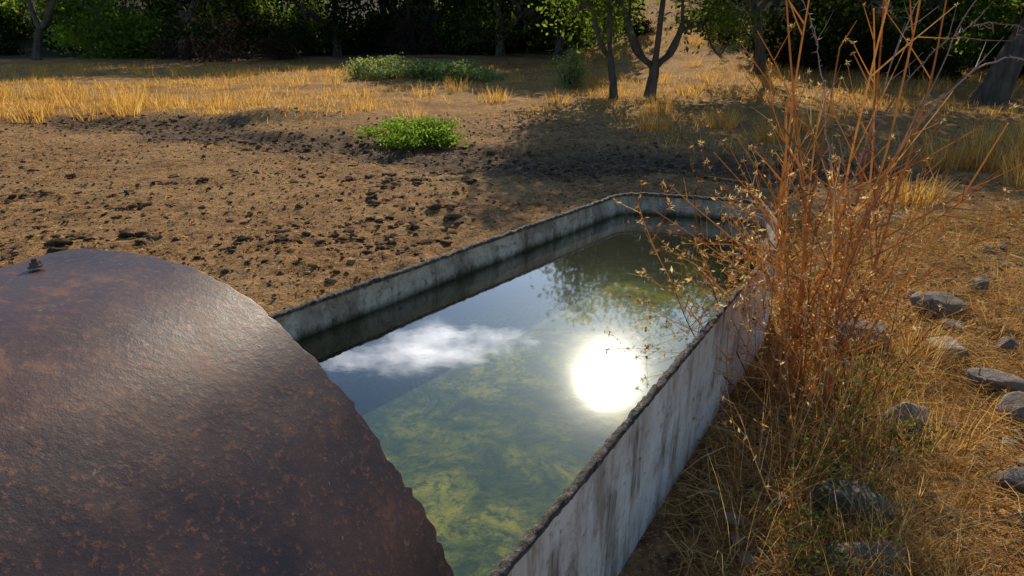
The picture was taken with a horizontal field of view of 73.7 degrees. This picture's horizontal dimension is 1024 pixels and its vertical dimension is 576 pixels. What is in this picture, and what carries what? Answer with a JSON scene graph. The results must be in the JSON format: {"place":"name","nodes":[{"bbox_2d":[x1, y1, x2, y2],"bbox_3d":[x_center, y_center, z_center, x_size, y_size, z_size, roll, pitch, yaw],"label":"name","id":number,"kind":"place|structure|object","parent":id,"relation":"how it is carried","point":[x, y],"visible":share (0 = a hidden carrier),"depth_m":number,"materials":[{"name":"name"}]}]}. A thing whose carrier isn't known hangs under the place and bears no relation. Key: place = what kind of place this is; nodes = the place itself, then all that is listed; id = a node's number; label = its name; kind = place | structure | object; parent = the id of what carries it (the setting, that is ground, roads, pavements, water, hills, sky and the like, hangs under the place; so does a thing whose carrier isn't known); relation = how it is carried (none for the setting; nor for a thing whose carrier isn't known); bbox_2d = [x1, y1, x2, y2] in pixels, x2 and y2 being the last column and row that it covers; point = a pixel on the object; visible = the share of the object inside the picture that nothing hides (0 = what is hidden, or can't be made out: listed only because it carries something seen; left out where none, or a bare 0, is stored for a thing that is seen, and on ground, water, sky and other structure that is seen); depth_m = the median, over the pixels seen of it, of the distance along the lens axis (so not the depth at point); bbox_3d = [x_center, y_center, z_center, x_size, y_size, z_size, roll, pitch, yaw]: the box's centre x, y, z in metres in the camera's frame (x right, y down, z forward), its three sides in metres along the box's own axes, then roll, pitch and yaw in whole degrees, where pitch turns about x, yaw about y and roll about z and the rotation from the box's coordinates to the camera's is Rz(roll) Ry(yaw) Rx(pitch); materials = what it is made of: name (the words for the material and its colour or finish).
{"place":"outdoors","nodes":[
{"label":"outdoors","id":0,"kind":"place"},
{"bbox_2d":[0,60,710,124],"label":"golden grass field","id":1,"kind":"structure","parent":0,"point":[118,101],"depth_m":13.15,"materials":[{"name":"yellow plant"}]},
{"bbox_2d":[336,52,440,79],"bbox_3d":[-3.190,-5.729,17.664,2.769,0.665,2.676,0,21,0],"label":"sage shrub","id":2,"kind":"object","parent":1,"relation":"on","point":[397,68],"visible":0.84,"depth_m":17.38,"materials":[{"name":"green plant"}]},
{"bbox_2d":[404,58,511,81],"bbox_3d":[-1.467,-5.575,17.493,2.985,0.580,2.541,12,24,28],"label":"sage shrub","id":3,"kind":"object","parent":1,"relation":"on","point":[463,69],"visible":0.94,"depth_m":17.03,"materials":[{"name":"green plant"}]},
{"bbox_2d":[0,0,1023,575],"bbox_3d":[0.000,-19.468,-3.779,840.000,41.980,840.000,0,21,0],"label":"ground","id":4,"kind":"structure","parent":0,"point":[650,554],"depth_m":6.84,"materials":[{"name":"soil"}]},
{"bbox_2d":[0,0,159,59],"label":"oak tree","id":5,"kind":"object","parent":4,"relation":"on","point":[45,23],"visible":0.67,"depth_m":26.90,"materials":[{"name":"green plant"}]},
{"bbox_2d":[26,0,191,58],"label":"green bush","id":6,"kind":"object","parent":4,"relation":"on","point":[121,51],"visible":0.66,"depth_m":27.79,"materials":[{"name":"green plant"}]},
{"bbox_2d":[120,0,276,62],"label":"oak tree","id":7,"kind":"object","parent":4,"relation":"on","point":[185,14],"visible":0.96,"depth_m":25.02,"materials":[{"name":"green plant"}]},
{"bbox_2d":[135,9,325,62],"bbox_3d":[-11.454,-10.249,27.542,6.455,2.073,5.950,-19,28,-40],"label":"bush","id":8,"kind":"object","parent":4,"relation":"on","point":[202,51],"visible":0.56,"depth_m":27.06,"materials":[{"name":"green plant"}]},
{"bbox_2d":[0,171,476,268],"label":"dung clods","id":9,"kind":"object","parent":4,"relation":"on","point":[61,243],"visible":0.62,"depth_m":4.69,"materials":[{"name":"brown soil"}]},
{"bbox_2d":[241,0,414,61],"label":"oak tree","id":10,"kind":"object","parent":4,"relation":"on","point":[337,35],"visible":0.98,"depth_m":26.25,"materials":[{"name":"green plant"}]},
{"bbox_2d":[349,110,468,151],"bbox_3d":[-1.277,-1.954,8.455,1.392,0.427,1.601,-12,24,-28],"label":"green shrub","id":11,"kind":"object","parent":4,"relation":"on","point":[416,132],"visible":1,"depth_m":8.25,"materials":[{"name":"green plant"}]},
{"bbox_2d":[418,0,552,56],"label":"oak tree","id":12,"kind":"object","parent":4,"relation":"on","point":[499,52],"visible":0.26,"depth_m":29.20,"materials":[{"name":"green plant"}]},
{"bbox_2d":[14,112,968,193],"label":"creek gravel","id":13,"kind":"structure","parent":4,"relation":"on","point":[575,166],"depth_m":7.71,"materials":[{"name":"brown gravel"}]},
{"bbox_2d":[0,106,1021,445],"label":"dung and clods","id":14,"kind":"object","parent":4,"relation":"on","point":[276,250],"visible":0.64,"depth_m":5.48,"materials":[{"name":"brown soil"}]},
{"bbox_2d":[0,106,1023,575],"bbox_3d":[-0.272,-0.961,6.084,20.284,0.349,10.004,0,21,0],"label":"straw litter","id":15,"kind":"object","parent":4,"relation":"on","point":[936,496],"visible":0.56,"depth_m":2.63,"materials":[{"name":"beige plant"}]},
{"bbox_2d":[0,0,1023,81],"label":"distant undergrowth","id":16,"kind":"object","parent":4,"relation":"on","point":[394,35],"visible":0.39,"depth_m":18.61,"materials":[{"name":"green plant"}]},
{"bbox_2d":[18,0,1023,57],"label":"distant trees","id":17,"kind":"object","parent":4,"relation":"on","point":[776,4],"visible":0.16,"depth_m":29.61,"materials":[{"name":"green plant"}]},
{"bbox_2d":[268,192,779,575],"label":"water trough","id":18,"kind":"object","parent":4,"relation":"on","point":[518,412],"visible":0.68,"depth_m":2.46,"materials":[{"name":"concrete"}]},
{"bbox_2d":[0,248,453,575],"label":"rusty barrel cover","id":19,"kind":"object","parent":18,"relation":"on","point":[160,417],"visible":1,"depth_m":0.96,"materials":[{"name":"metal"}]},
{"bbox_2d":[442,0,656,65],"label":"oak tree","id":20,"kind":"object","parent":4,"relation":"on","point":[533,14],"visible":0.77,"depth_m":23.03,"materials":[{"name":"green plant"}]},
{"bbox_2d":[547,41,590,88],"bbox_3d":[1.290,-5.009,15.431,0.974,1.069,1.072,-6,22,-15],"label":"sapling bush","id":21,"kind":"object","parent":4,"relation":"on","point":[567,81],"visible":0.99,"depth_m":15.33,"materials":[{"name":"green plant"}]},
{"bbox_2d":[511,0,658,98],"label":"oak tree","id":22,"kind":"object","parent":4,"relation":"on","point":[605,50],"visible":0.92,"depth_m":12.94,"materials":[{"name":"green plant"}]},
{"bbox_2d":[539,0,784,96],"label":"oak tree","id":23,"kind":"object","parent":4,"relation":"on","point":[685,25],"visible":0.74,"depth_m":12.93,"materials":[{"name":"green plant"}]},
{"bbox_2d":[684,159,812,314],"bbox_3d":[0.728,-0.153,2.272,0.356,0.617,0.584,17,27,37],"label":"dry thistle","id":24,"kind":"object","parent":4,"relation":"on","point":[750,241],"visible":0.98,"depth_m":2.32,"materials":[{"name":"brown plant"}]},
{"bbox_2d":[656,0,915,74],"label":"oak tree","id":25,"kind":"object","parent":4,"relation":"on","point":[759,57],"visible":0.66,"depth_m":16.00,"materials":[{"name":"green plant"}]},
{"bbox_2d":[553,10,1023,209],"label":"hill grass","id":26,"kind":"structure","parent":4,"relation":"on","point":[1018,149],"depth_m":9.32,"materials":[{"name":"yellow plant"}]},
{"bbox_2d":[788,318,820,335],"bbox_3d":[1.386,0.184,3.235,0.143,0.121,0.130,-15,26,-34],"label":"rock","id":27,"kind":"object","parent":4,"relation":"on","point":[812,329],"visible":0.14,"depth_m":3.18,"materials":[{"name":"grey stone"}]},
{"bbox_2d":[717,143,895,368],"bbox_3d":[1.366,-0.218,3.193,0.727,0.847,1.289,13,25,30],"label":"dry thistle","id":28,"kind":"object","parent":4,"relation":"on","point":[814,291],"visible":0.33,"depth_m":3.08,"materials":[{"name":"brown plant"}]},
{"bbox_2d":[691,271,923,546],"bbox_3d":[0.946,0.327,2.173,0.531,0.557,1.121,13,25,31],"label":"dry weed","id":29,"kind":"object","parent":4,"relation":"on","point":[813,378],"visible":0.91,"depth_m":2.08,"materials":[{"name":"brown plant"}]},
{"bbox_2d":[604,0,1023,433],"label":"dry thistle","id":30,"kind":"object","parent":4,"relation":"on","point":[833,305],"visible":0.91,"depth_m":2.37,"materials":[{"name":"brown plant"}]},
{"bbox_2d":[666,213,1023,575],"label":"dry grass clumps","id":31,"kind":"object","parent":4,"relation":"on","point":[936,440],"visible":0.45,"depth_m":2.15,"materials":[{"name":"plant"}]},
{"bbox_2d":[806,480,897,528],"bbox_3d":[0.991,0.639,1.986,0.131,0.136,0.230,-18,28,-39],"label":"rock","id":32,"kind":"object","parent":4,"relation":"on","point":[841,498],"visible":0.47,"depth_m":1.94,"materials":[{"name":"grey stone"}]},
{"bbox_2d":[743,337,961,575],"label":"green weeds","id":33,"kind":"object","parent":4,"relation":"on","point":[791,547],"visible":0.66,"depth_m":2.03,"materials":[{"name":"plant"}]},
{"bbox_2d":[810,540,906,575],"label":"rock","id":34,"kind":"object","parent":4,"relation":"on","point":[863,550],"visible":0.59,"depth_m":1.76,"materials":[{"name":"grey stone"}]},
{"bbox_2d":[832,318,888,356],"bbox_3d":[1.527,0.241,3.027,0.264,0.187,0.213,0,21,0],"label":"rock","id":35,"kind":"object","parent":4,"relation":"on","point":[870,326],"visible":0.19,"depth_m":2.95,"materials":[{"name":"grey stone"}]},
{"bbox_2d":[699,211,1023,575],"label":"pebbles","id":36,"kind":"object","parent":4,"relation":"on","point":[729,514],"visible":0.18,"depth_m":2.46,"materials":[{"name":"grey stone"}]},
{"bbox_2d":[882,446,899,464],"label":"rock","id":37,"kind":"object","parent":4,"relation":"on","point":[893,447],"visible":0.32,"depth_m":2.24,"materials":[{"name":"grey stone"}]},
{"bbox_2d":[875,402,930,444],"bbox_3d":[1.405,0.501,2.450,0.193,0.183,0.173,0,21,0],"label":"rock","id":38,"kind":"object","parent":4,"relation":"on","point":[904,408],"visible":0.39,"depth_m":2.42,"materials":[{"name":"grey stone"}]},
{"bbox_2d":[801,0,1023,395],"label":"thorny bramble","id":39,"kind":"object","parent":4,"relation":"on","point":[923,119],"visible":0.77,"depth_m":2.24,"materials":[{"name":"brown plant"}]},
{"bbox_2d":[909,291,969,318],"bbox_3d":[2.110,0.085,3.363,0.269,0.121,0.183,0,21,0],"label":"rock","id":40,"kind":"object","parent":4,"relation":"on","point":[956,303],"visible":0.81,"depth_m":3.32,"materials":[{"name":"grey stone"}]},
{"bbox_2d":[926,336,968,359],"bbox_3d":[1.916,0.277,2.988,0.178,0.087,0.160,0,21,0],"label":"rock","id":41,"kind":"object","parent":4,"relation":"on","point":[955,347],"visible":0.45,"depth_m":2.96,"materials":[{"name":"grey stone"}]},
{"bbox_2d":[938,319,964,332],"bbox_3d":[2.040,0.180,3.171,0.109,0.058,0.088,0,21,0],"label":"rock","id":42,"kind":"object","parent":4,"relation":"on","point":[959,325],"visible":0.52,"depth_m":3.16,"materials":[{"name":"grey stone"}]},
{"bbox_2d":[967,278,989,292],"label":"rock","id":43,"kind":"object","parent":4,"relation":"on","point":[984,284],"visible":0.75,"depth_m":3.61,"materials":[{"name":"grey stone"}]},
{"bbox_2d":[965,367,1023,393],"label":"rock","id":44,"kind":"object","parent":4,"relation":"on","point":[998,379],"visible":0.73,"depth_m":2.71,"materials":[{"name":"grey stone"}]},
{"bbox_2d":[968,17,1023,105],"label":"oak tree","id":45,"kind":"object","parent":4,"relation":"on","point":[997,85],"visible":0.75,"depth_m":12.07,"materials":[{"name":"plant"}]},
{"bbox_2d":[989,466,1023,496],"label":"rock","id":46,"kind":"object","parent":4,"relation":"on","point":[1008,477],"visible":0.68,"depth_m":2.06,"materials":[{"name":"grey stone"}]},
{"bbox_2d":[994,336,1018,354],"bbox_3d":[2.194,0.272,3.038,0.111,0.122,0.098,-7,22,-19],"label":"rock","id":47,"kind":"object","parent":4,"relation":"on","point":[1007,343],"visible":0.58,"depth_m":3.00,"materials":[{"name":"grey stone"}]},
{"bbox_2d":[994,391,1023,427],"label":"rock","id":48,"kind":"object","parent":4,"relation":"on","point":[1015,400],"visible":0.74,"depth_m":2.50,"materials":[{"name":"grey stone"}]},
{"bbox_2d":[1002,436,1021,451],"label":"rock","id":49,"kind":"object","parent":4,"relation":"on","point":[1007,440],"visible":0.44,"depth_m":2.34,"materials":[{"name":"grey stone"}]},
{"bbox_2d":[1009,511,1023,527],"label":"rock","id":50,"kind":"object","parent":4,"relation":"on","point":[1022,513],"visible":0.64,"depth_m":1.91,"materials":[{"name":"grey stone"}]},
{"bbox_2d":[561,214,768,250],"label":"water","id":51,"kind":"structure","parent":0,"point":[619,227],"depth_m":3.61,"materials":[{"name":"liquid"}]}
]}

